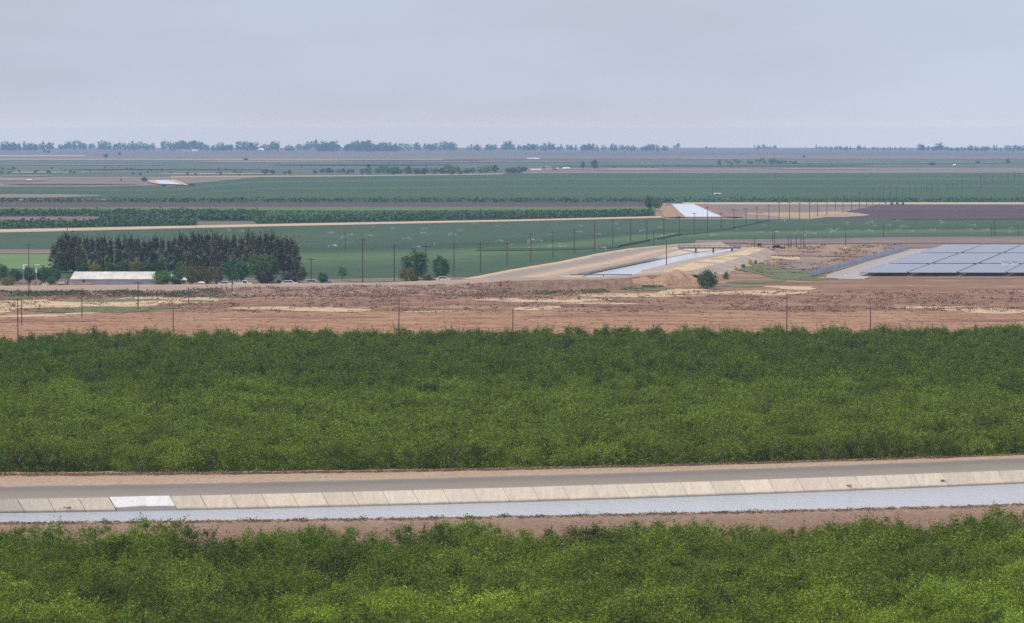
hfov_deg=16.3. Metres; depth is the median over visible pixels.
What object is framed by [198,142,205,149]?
horizon tree
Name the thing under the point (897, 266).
solar table
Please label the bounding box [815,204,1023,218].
ploughed field
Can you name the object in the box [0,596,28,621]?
orchard tree
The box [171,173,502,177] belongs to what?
stubble strip
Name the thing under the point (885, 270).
solar table
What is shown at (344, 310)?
sand patch
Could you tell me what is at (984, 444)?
orchard tree
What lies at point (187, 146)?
horizon tree
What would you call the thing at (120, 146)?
horizon tree
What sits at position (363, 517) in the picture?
bank weeds
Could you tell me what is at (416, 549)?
orchard tree
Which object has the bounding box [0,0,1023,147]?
sky
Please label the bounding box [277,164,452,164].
field patch
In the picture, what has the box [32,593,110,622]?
orchard tree
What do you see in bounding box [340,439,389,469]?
orchard tree
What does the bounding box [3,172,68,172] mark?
field patch
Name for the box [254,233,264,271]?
windbreak tree
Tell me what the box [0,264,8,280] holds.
tree
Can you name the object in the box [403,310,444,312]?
sand patch
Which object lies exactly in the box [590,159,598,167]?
tree
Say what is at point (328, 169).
marsh bush
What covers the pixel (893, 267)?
solar table
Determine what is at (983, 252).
solar table
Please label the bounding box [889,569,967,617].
orchard tree
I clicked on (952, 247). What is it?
solar table
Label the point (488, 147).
horizon tree
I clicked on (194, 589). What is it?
orchard tree
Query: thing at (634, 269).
canal water
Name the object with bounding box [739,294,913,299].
clod patch
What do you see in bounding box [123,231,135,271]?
windbreak tree
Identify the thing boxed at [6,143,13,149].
horizon tree
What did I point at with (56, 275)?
tree
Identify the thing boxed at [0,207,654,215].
spring field
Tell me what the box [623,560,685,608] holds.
orchard tree
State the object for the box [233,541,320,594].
orchard tree
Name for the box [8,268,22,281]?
tree
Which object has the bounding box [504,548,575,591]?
orchard tree
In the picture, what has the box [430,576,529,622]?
orchard tree
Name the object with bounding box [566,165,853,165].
field patch
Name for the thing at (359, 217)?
young orchard
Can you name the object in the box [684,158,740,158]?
field patch
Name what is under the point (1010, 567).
orchard tree
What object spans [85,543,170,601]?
orchard tree
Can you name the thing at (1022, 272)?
solar table
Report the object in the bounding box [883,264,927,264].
solar table
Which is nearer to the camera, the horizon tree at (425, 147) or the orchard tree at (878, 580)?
the orchard tree at (878, 580)
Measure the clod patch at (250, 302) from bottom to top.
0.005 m
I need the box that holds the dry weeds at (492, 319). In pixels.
[1,311,1023,331]
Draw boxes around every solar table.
[859,271,907,275]
[862,270,907,274]
[865,269,910,273]
[868,268,913,272]
[871,267,915,268]
[874,266,918,267]
[877,265,920,266]
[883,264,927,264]
[888,262,931,263]
[891,261,933,263]
[893,260,935,263]
[896,259,937,260]
[901,258,943,258]
[904,257,945,257]
[906,256,947,257]
[907,271,957,275]
[908,255,949,256]
[910,270,957,274]
[913,269,959,273]
[914,254,954,254]
[915,268,961,269]
[916,253,956,253]
[918,267,964,268]
[920,266,966,267]
[921,252,961,252]
[923,251,962,251]
[923,265,968,266]
[925,250,964,253]
[927,249,966,250]
[929,264,973,264]
[932,248,970,248]
[933,247,971,248]
[934,262,977,263]
[936,261,979,263]
[938,246,976,246]
[938,260,981,263]
[940,245,977,246]
[940,259,983,260]
[945,258,988,258]
[948,257,989,257]
[950,256,991,257]
[952,255,993,256]
[956,254,997,254]
[958,271,1006,275]
[959,253,998,253]
[960,270,1005,274]
[962,269,1007,273]
[963,252,1003,252]
[964,251,1004,251]
[964,268,1009,269]
[967,250,1005,250]
[967,267,1011,268]
[968,249,1007,250]
[969,266,1013,267]
[971,265,1014,266]
[972,248,1011,248]
[974,247,1012,248]
[976,264,1020,264]
[978,246,1016,246]
[979,245,1017,246]
[980,262,1023,263]
[982,261,1023,263]
[984,260,1023,260]
[985,259,1023,259]
[990,258,1023,258]
[992,257,1023,257]
[994,256,1023,256]
[1006,271,1023,274]
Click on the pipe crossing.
(601, 274)
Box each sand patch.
[0,298,222,307]
[0,306,15,312]
[0,314,66,316]
[65,312,96,314]
[120,297,163,298]
[201,297,230,299]
[231,307,345,310]
[323,308,370,311]
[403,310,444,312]
[475,298,526,300]
[493,298,611,301]
[513,306,560,309]
[569,301,637,303]
[579,293,699,296]
[642,290,807,294]
[660,289,709,291]
[745,211,868,218]
[750,294,786,294]
[764,286,816,289]
[769,256,801,259]
[777,259,841,268]
[785,254,870,255]
[895,306,964,307]
[943,308,1023,313]
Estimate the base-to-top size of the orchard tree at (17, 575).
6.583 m
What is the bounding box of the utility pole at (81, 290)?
[76,289,86,317]
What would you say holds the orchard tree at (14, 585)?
on the ground at (827, 250)
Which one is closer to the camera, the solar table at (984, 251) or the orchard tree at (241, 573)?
the orchard tree at (241, 573)
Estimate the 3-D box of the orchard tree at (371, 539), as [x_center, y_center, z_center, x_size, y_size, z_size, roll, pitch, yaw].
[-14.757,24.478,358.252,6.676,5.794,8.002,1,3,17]
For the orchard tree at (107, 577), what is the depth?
327.03 m
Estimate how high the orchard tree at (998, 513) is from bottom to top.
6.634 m
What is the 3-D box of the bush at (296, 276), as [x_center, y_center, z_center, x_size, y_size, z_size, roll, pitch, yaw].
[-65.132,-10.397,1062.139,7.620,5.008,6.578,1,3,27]
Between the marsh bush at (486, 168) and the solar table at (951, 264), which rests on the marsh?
the marsh bush at (486, 168)
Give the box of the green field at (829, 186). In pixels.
[0,173,1023,202]
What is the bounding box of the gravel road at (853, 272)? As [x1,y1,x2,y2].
[818,248,931,278]
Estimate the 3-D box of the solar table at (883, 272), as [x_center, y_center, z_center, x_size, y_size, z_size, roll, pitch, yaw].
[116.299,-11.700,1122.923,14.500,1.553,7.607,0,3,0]
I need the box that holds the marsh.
[0,159,1023,176]
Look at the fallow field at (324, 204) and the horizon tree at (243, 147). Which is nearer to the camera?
the fallow field at (324, 204)
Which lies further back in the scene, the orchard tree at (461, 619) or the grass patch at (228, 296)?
the grass patch at (228, 296)
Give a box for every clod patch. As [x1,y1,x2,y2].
[0,318,97,321]
[212,300,306,305]
[230,315,375,317]
[345,297,457,303]
[495,303,587,306]
[597,300,748,302]
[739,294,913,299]
[760,300,1015,302]
[862,289,1023,298]
[912,318,1023,321]
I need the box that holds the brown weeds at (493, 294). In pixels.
[5,289,544,296]
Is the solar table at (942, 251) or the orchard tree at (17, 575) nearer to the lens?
the orchard tree at (17, 575)
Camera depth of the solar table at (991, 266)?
1166.54 m
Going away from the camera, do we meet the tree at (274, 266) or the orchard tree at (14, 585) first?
the orchard tree at (14, 585)
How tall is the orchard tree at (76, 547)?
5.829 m
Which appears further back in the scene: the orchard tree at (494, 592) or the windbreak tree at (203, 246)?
the windbreak tree at (203, 246)
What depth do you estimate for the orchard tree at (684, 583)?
322.41 m
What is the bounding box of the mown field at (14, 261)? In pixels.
[0,254,53,268]
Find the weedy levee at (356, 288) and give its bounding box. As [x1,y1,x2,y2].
[0,283,477,296]
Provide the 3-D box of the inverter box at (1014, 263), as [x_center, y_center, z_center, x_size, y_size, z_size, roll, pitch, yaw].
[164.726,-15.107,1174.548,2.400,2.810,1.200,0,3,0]
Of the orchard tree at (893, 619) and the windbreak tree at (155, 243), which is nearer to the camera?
the orchard tree at (893, 619)
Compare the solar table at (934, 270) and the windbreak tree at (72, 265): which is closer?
the solar table at (934, 270)
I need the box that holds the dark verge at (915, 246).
[883,244,1023,247]
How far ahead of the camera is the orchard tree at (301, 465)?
468.66 m
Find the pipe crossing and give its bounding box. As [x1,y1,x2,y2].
[570,274,631,275]
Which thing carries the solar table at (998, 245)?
on the solar ground at (985, 275)
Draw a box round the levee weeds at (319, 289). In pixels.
[0,280,514,296]
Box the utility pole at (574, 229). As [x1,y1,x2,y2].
[571,228,576,253]
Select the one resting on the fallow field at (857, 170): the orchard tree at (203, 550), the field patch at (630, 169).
the field patch at (630, 169)
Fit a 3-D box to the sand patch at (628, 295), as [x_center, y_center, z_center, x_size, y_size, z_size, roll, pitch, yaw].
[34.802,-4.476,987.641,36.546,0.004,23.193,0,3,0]
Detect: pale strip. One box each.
[0,155,84,155]
[0,194,100,197]
[478,157,1023,158]
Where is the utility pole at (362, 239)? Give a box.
[358,238,366,282]
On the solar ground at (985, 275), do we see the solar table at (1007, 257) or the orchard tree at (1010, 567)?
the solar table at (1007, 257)
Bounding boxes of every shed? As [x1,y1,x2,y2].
[57,281,66,284]
[71,271,155,284]
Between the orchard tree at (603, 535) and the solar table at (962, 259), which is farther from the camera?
the solar table at (962, 259)
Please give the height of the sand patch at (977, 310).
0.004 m
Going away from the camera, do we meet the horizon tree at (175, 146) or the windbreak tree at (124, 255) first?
the windbreak tree at (124, 255)
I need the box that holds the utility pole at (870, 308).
[865,307,875,327]
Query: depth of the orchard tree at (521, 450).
472.56 m
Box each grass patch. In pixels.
[0,296,37,299]
[25,306,157,311]
[51,299,168,301]
[129,306,181,308]
[207,296,252,297]
[350,281,405,281]
[622,287,672,289]
[716,284,760,286]
[729,280,785,283]
[737,264,808,274]
[763,274,822,278]
[795,278,837,279]
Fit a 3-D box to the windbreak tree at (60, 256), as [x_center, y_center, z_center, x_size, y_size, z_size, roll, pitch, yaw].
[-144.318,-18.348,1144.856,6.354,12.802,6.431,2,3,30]
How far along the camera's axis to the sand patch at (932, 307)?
918.59 m
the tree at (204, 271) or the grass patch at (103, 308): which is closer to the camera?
the grass patch at (103, 308)
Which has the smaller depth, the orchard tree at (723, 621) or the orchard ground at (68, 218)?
the orchard tree at (723, 621)
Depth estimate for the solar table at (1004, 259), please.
1231.00 m
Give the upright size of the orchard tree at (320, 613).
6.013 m
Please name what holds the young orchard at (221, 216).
on the orchard ground at (68, 218)
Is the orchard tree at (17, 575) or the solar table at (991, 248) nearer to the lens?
the orchard tree at (17, 575)
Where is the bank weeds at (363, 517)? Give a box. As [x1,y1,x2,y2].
[57,508,757,521]
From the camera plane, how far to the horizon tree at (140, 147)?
10453.50 m
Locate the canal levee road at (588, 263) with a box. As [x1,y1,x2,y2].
[460,242,724,279]
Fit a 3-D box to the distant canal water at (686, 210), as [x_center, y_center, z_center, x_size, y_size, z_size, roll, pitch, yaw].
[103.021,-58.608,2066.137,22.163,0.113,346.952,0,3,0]
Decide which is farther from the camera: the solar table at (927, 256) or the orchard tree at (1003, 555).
the solar table at (927, 256)
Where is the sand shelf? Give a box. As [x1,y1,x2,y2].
[663,247,764,271]
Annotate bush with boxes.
[0,276,15,285]
[46,276,55,284]
[255,268,275,283]
[280,268,304,282]
[317,272,328,282]
[326,167,332,173]
[374,167,382,173]
[383,165,397,172]
[398,266,413,280]
[402,166,412,174]
[409,275,418,280]
[419,168,428,174]
[423,274,434,279]
[428,168,436,173]
[476,167,487,172]
[479,166,492,173]
[491,165,500,172]
[503,167,512,172]
[513,166,523,173]
[695,268,718,288]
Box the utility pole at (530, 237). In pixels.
[527,233,533,261]
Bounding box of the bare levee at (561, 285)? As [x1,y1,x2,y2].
[478,274,698,292]
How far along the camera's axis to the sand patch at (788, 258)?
1286.58 m
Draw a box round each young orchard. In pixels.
[0,196,1023,202]
[0,207,258,216]
[0,216,199,228]
[2,208,266,215]
[97,210,258,220]
[251,207,654,223]
[258,209,629,221]
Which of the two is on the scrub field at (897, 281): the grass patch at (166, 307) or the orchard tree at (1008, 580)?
the grass patch at (166, 307)
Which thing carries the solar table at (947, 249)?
on the solar ground at (985, 275)
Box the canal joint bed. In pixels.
[18,476,855,510]
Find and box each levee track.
[0,279,477,290]
[478,271,698,282]
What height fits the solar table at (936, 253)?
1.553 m
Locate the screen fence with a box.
[809,245,907,276]
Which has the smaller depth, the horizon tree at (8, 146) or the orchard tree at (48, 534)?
the orchard tree at (48, 534)
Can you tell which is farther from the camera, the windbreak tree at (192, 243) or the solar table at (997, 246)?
the solar table at (997, 246)
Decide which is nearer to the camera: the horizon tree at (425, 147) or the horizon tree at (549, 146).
the horizon tree at (549, 146)
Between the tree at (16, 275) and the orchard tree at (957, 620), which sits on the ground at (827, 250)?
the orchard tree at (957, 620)
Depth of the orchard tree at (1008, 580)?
318.14 m
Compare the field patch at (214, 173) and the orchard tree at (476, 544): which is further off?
the field patch at (214, 173)
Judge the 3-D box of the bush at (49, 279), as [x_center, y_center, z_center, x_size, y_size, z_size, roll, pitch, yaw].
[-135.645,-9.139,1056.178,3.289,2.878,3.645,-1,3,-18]
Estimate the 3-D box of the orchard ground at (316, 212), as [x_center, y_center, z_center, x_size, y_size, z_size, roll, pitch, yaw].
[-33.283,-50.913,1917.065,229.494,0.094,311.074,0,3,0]
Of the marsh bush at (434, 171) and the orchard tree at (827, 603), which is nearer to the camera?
the orchard tree at (827, 603)
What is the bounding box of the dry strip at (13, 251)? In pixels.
[0,249,59,253]
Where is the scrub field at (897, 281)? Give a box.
[0,271,1023,312]
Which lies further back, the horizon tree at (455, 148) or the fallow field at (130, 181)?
the horizon tree at (455, 148)
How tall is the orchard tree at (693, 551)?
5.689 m
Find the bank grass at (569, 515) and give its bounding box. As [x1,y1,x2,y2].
[0,502,1023,524]
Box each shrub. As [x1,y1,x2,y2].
[77,261,88,271]
[89,262,102,271]
[101,261,115,271]
[114,261,129,271]
[127,259,141,271]
[138,260,155,271]
[151,260,165,271]
[723,272,729,278]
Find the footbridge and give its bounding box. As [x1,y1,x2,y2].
[678,245,740,252]
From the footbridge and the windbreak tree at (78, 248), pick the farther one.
the footbridge
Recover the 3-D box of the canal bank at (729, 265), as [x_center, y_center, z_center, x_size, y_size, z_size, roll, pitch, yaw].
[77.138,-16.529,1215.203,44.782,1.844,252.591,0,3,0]
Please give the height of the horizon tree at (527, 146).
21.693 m
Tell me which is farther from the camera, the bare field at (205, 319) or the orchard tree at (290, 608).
the bare field at (205, 319)
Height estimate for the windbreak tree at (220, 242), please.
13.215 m
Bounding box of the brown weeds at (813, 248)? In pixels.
[730,242,902,273]
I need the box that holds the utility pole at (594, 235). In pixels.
[593,221,597,251]
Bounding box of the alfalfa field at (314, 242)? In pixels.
[0,218,1023,278]
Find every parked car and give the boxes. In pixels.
[218,281,231,283]
[281,280,296,282]
[305,280,318,282]
[436,277,449,279]
[772,245,782,248]
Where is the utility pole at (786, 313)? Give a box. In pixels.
[786,297,786,329]
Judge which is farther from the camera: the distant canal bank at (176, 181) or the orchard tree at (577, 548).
the distant canal bank at (176, 181)
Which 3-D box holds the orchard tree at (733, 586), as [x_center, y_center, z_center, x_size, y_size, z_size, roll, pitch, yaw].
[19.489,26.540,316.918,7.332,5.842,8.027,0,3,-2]
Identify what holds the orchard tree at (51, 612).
on the ground at (827, 250)
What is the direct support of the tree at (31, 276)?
on the yard ground at (249, 280)
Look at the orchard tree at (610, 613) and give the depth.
301.00 m
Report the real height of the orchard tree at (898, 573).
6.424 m
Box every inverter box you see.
[1002,261,1008,265]
[1011,261,1017,265]
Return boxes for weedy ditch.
[475,220,768,250]
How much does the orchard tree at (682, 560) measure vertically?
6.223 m
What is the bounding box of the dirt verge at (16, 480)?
[0,453,1023,485]
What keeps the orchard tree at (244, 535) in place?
on the ground at (827, 250)
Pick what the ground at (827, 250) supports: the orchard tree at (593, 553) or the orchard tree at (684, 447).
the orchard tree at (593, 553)
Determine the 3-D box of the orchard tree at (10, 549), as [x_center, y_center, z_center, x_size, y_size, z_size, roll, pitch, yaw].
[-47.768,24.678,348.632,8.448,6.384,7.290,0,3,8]
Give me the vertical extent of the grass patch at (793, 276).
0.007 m
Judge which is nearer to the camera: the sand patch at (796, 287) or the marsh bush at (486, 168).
the sand patch at (796, 287)
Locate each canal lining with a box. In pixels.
[0,470,1023,512]
[563,249,724,276]
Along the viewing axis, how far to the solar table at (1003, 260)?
1221.81 m
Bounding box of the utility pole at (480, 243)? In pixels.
[477,242,483,271]
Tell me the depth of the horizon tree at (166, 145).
10502.69 m
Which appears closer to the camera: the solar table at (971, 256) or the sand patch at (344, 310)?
the sand patch at (344, 310)
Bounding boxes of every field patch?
[0,164,161,164]
[0,169,79,171]
[0,179,48,179]
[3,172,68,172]
[28,183,106,183]
[97,169,257,169]
[163,173,266,173]
[195,161,315,161]
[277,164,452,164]
[362,161,573,161]
[529,168,586,169]
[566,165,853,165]
[595,168,663,169]
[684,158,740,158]
[760,168,856,168]
[866,162,1001,162]
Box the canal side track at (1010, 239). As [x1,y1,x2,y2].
[695,236,1023,243]
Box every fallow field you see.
[0,177,254,186]
[0,202,650,206]
[516,168,1023,172]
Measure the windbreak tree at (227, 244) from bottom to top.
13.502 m
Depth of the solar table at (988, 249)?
1336.29 m
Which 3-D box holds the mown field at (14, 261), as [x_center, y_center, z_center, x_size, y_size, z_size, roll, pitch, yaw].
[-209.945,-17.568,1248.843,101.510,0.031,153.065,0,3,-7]
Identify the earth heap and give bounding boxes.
[30,280,41,284]
[70,282,105,284]
[632,276,669,285]
[653,269,700,285]
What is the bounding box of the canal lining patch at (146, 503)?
[109,496,177,511]
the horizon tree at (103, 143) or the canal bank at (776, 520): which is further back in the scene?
the horizon tree at (103, 143)
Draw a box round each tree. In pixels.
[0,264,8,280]
[0,434,47,471]
[0,521,47,556]
[0,531,19,559]
[0,532,55,566]
[0,549,22,578]
[0,552,39,588]
[0,557,79,607]
[0,566,38,617]
[0,578,81,619]
[0,581,89,622]
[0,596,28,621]
[0,612,47,622]
[1,140,13,150]
[3,550,72,585]
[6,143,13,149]
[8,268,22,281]
[11,516,91,565]
[20,266,38,282]
[20,434,80,472]
[24,143,31,149]
[25,532,107,582]
[28,557,112,588]
[29,572,107,609]
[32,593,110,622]
[34,265,51,282]
[44,142,51,149]
[47,243,61,269]
[49,267,61,282]
[52,234,69,272]
[54,521,127,548]
[57,610,106,622]
[62,228,73,271]
[63,231,80,271]
[63,537,121,570]
[67,142,76,148]
[71,552,144,582]
[71,563,165,619]
[75,233,83,270]
[78,594,172,622]
[78,606,179,622]
[80,233,92,268]
[84,569,133,608]
[85,528,182,575]
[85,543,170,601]
[89,235,96,270]
[93,233,103,269]
[98,232,110,271]
[98,524,160,556]
[99,560,185,609]
[100,140,108,150]
[103,141,113,149]
[106,570,202,622]
[107,236,115,268]
[114,234,123,265]
[116,522,195,564]
[117,141,125,149]
[118,512,188,542]
[121,235,128,269]
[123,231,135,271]
[131,143,137,150]
[131,236,143,270]
[135,611,199,622]
[136,141,142,149]
[137,545,208,576]
[139,237,150,269]
[142,143,148,149]
[146,236,155,266]
[146,568,225,618]
[148,270,173,284]
[150,552,228,601]
[151,233,160,267]
[158,234,166,270]
[160,139,170,149]
[160,519,227,561]
[161,589,252,622]
[163,236,172,271]
[166,538,234,572]
[167,234,180,270]
[170,142,178,150]
[170,270,184,283]
[174,261,185,276]
[177,229,184,262]
[178,140,186,149]
[180,234,191,269]
[180,556,264,616]
[182,263,200,283]
[184,143,190,149]
[187,227,201,272]
[190,140,198,149]
[191,552,251,586]
[194,228,208,268]
[197,264,216,283]
[197,590,256,621]
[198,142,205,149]
[201,229,211,267]
[204,531,291,573]
[207,229,219,272]
[211,534,255,567]
[214,235,226,271]
[214,266,224,283]
[215,143,224,150]
[217,565,306,614]
[219,257,251,282]
[221,233,232,272]
[222,526,300,568]
[223,560,293,596]
[223,607,300,622]
[223,608,268,622]
[228,229,240,270]
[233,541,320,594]
[234,520,298,557]
[236,233,246,260]
[239,141,248,150]
[241,229,252,268]
[242,254,269,277]
[244,591,314,620]
[246,142,254,150]
[246,231,259,263]
[246,593,341,622]
[253,142,258,150]
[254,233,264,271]
[257,560,341,607]
[259,227,272,265]
[264,252,280,275]
[264,441,316,470]
[265,588,350,618]
[267,143,276,150]
[268,228,276,267]
[269,544,365,591]
[270,233,286,273]
[272,519,346,561]
[272,537,338,583]
[279,236,291,271]
[283,234,298,272]
[283,602,360,622]
[286,144,292,150]
[289,243,302,270]
[297,265,307,281]
[304,434,367,469]
[305,521,367,552]
[308,577,372,616]
[315,143,322,151]
[319,532,379,564]
[322,540,396,584]
[324,594,416,622]
[329,143,336,151]
[329,556,399,605]
[330,592,383,622]
[332,527,386,559]
[337,267,348,277]
[337,585,452,622]
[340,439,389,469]
[343,144,350,151]
[344,582,420,621]
[350,141,359,150]
[355,144,361,151]
[356,542,408,576]
[357,543,435,590]
[364,143,371,151]
[369,523,442,562]
[370,143,378,151]
[378,569,457,599]
[384,535,468,579]
[390,514,472,551]
[396,550,497,595]
[397,440,439,468]
[397,586,483,622]
[399,143,406,149]
[400,248,431,278]
[400,615,448,622]
[418,578,492,618]
[419,606,487,622]
[421,430,479,468]
[422,516,501,555]
[422,543,472,568]
[422,543,513,590]
[423,144,430,150]
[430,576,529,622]
[431,255,451,277]
[432,143,438,150]
[438,525,510,558]
[443,143,451,150]
[446,560,534,607]
[450,143,458,150]
[457,540,522,576]
[458,432,508,468]
[471,522,537,556]
[473,587,537,622]
[474,608,545,622]
[481,590,576,622]
[482,526,561,577]
[483,556,561,596]
[486,144,492,150]
[500,438,546,467]
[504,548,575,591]
[509,529,575,557]
[515,580,602,622]
[516,576,567,619]
[525,143,530,150]
[528,572,628,620]
[530,615,581,622]
[531,540,593,581]
[531,564,599,603]
[532,521,592,569]
[547,143,555,149]
[548,549,635,588]
[549,435,593,466]
[549,535,609,569]
[554,604,612,622]
[563,519,644,566]
[570,571,642,616]
[572,537,651,593]
[578,427,630,465]
[579,554,682,604]
[579,604,642,622]
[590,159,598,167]
[590,578,677,622]
[594,533,666,574]
[600,605,696,622]
[602,524,687,569]
[605,524,644,549]
[613,427,673,464]
[623,516,670,545]
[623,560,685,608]
[623,599,708,622]
[626,511,711,552]
[632,570,700,616]
[637,583,729,622]
[643,543,713,593]
[644,195,653,208]
[651,197,663,209]
[652,575,713,606]
[656,437,702,464]
[667,516,726,558]
[667,539,731,577]
[673,559,732,605]
[675,578,762,620]
[684,554,758,590]
[694,420,753,463]
[694,615,747,622]
[695,531,751,568]
[701,578,760,615]
[702,556,793,597]
[702,599,792,622]
[706,519,771,560]
[709,583,800,622]
[712,546,768,581]
[726,518,779,556]
[737,540,790,573]
[737,575,832,621]
[739,551,820,605]
[748,422,805,461]
[755,528,815,560]
[763,535,844,580]
[765,561,863,621]
[767,528,853,568]
[768,525,821,546]
[774,618,821,622]
[777,587,876,622]
[789,575,881,622]
[792,561,859,596]
[795,533,863,570]
[797,517,845,542]
[800,430,843,459]
[801,543,886,585]
[805,510,887,548]
[816,566,904,621]
[824,513,892,545]
[832,539,904,578]
[833,428,875,458]
[836,529,925,581]
[849,524,933,558]
[854,564,923,621]
[856,559,943,602]
[861,609,909,622]
[864,426,915,458]
[865,600,929,622]
[870,513,905,535]
[880,548,956,592]
[882,583,960,622]
[885,511,954,553]
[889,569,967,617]
[896,546,961,583]
[905,518,953,545]
[906,526,985,575]
[912,574,980,609]
[914,428,959,456]
[920,610,975,622]
[922,521,997,564]
[922,578,1023,622]
[925,511,1009,555]
[927,575,1023,622]
[934,560,992,607]
[935,142,942,149]
[941,541,1022,591]
[953,423,998,455]
[957,511,1021,542]
[957,540,1023,574]
[969,561,1023,597]
[976,501,1023,537]
[976,563,1023,604]
[980,527,1023,564]
[995,556,1023,586]
[996,584,1023,622]
[996,606,1023,622]
[1000,532,1023,557]
[1005,427,1023,453]
[1005,526,1023,557]
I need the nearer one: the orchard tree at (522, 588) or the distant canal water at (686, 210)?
the orchard tree at (522, 588)
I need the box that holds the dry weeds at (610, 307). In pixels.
[0,291,1023,312]
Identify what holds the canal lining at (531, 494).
on the ground at (827, 250)
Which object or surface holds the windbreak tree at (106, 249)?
on the alfalfa field at (314, 242)
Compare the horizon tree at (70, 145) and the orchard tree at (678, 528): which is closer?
the orchard tree at (678, 528)
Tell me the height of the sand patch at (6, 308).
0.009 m
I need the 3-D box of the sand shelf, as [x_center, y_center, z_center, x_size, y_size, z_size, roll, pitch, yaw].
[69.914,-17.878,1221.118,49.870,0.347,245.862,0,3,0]
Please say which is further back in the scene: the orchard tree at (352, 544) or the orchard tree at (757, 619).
the orchard tree at (352, 544)
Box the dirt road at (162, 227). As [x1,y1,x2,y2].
[0,216,660,232]
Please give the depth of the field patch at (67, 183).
3124.36 m
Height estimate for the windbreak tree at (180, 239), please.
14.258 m
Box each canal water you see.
[0,484,1023,521]
[155,180,178,183]
[585,247,742,276]
[672,204,721,216]
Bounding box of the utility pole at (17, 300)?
[11,298,23,336]
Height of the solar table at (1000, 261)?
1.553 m
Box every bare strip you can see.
[529,152,1023,153]
[683,202,1023,204]
[725,205,820,216]
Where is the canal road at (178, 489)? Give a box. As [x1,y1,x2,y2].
[0,457,1023,498]
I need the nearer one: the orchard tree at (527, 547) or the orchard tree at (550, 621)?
the orchard tree at (550, 621)
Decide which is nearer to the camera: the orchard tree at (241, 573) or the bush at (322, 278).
the orchard tree at (241, 573)
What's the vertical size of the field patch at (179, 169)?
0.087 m
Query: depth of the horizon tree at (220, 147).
9479.75 m
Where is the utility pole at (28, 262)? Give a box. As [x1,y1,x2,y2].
[26,243,30,283]
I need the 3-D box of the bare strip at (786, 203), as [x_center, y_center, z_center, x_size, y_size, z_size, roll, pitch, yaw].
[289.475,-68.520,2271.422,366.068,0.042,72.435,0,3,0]
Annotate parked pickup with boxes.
[234,280,251,283]
[269,279,281,283]
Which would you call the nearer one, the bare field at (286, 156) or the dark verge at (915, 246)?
the dark verge at (915, 246)
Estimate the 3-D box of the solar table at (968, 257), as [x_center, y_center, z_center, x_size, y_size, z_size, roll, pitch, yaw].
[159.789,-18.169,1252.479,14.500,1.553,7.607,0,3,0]
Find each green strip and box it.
[0,159,443,159]
[0,224,194,228]
[196,219,253,220]
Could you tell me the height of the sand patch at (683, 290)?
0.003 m
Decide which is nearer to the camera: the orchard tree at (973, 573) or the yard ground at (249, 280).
the orchard tree at (973, 573)
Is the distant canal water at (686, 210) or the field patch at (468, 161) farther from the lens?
the field patch at (468, 161)
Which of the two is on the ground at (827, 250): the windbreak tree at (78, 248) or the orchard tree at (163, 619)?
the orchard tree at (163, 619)
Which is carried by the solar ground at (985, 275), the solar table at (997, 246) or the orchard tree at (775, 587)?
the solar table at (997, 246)
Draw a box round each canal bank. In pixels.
[0,504,1023,554]
[169,180,186,184]
[634,247,751,274]
[661,204,685,216]
[688,248,776,277]
[695,204,741,216]
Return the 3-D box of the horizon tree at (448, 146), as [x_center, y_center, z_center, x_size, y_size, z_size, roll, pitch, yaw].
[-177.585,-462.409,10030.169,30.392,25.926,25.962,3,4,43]
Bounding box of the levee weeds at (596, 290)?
[474,283,663,295]
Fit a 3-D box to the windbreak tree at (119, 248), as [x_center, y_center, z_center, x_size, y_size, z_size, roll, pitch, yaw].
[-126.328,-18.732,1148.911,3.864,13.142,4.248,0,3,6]
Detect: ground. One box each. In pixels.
[0,216,639,224]
[0,277,468,285]
[9,182,1023,622]
[51,449,963,470]
[256,210,653,223]
[666,204,891,219]
[939,251,1023,277]
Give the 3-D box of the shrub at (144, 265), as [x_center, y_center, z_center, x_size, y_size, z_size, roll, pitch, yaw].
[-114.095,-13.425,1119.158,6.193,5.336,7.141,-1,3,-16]
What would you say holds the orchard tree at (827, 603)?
on the ground at (827, 250)
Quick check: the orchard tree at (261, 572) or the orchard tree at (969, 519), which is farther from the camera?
the orchard tree at (969, 519)
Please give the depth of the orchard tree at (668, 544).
352.27 m
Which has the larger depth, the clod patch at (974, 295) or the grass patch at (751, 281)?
the grass patch at (751, 281)
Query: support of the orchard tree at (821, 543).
on the ground at (827, 250)
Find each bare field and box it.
[0,154,1023,158]
[0,310,1023,342]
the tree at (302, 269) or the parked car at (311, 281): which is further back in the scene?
the tree at (302, 269)
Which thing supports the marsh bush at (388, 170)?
on the marsh
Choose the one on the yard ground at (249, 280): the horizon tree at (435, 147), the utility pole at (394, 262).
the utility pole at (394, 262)
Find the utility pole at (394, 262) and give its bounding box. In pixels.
[392,245,394,280]
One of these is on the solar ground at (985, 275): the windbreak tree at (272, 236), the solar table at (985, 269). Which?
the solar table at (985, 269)
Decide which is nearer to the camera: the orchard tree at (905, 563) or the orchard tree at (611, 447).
the orchard tree at (905, 563)

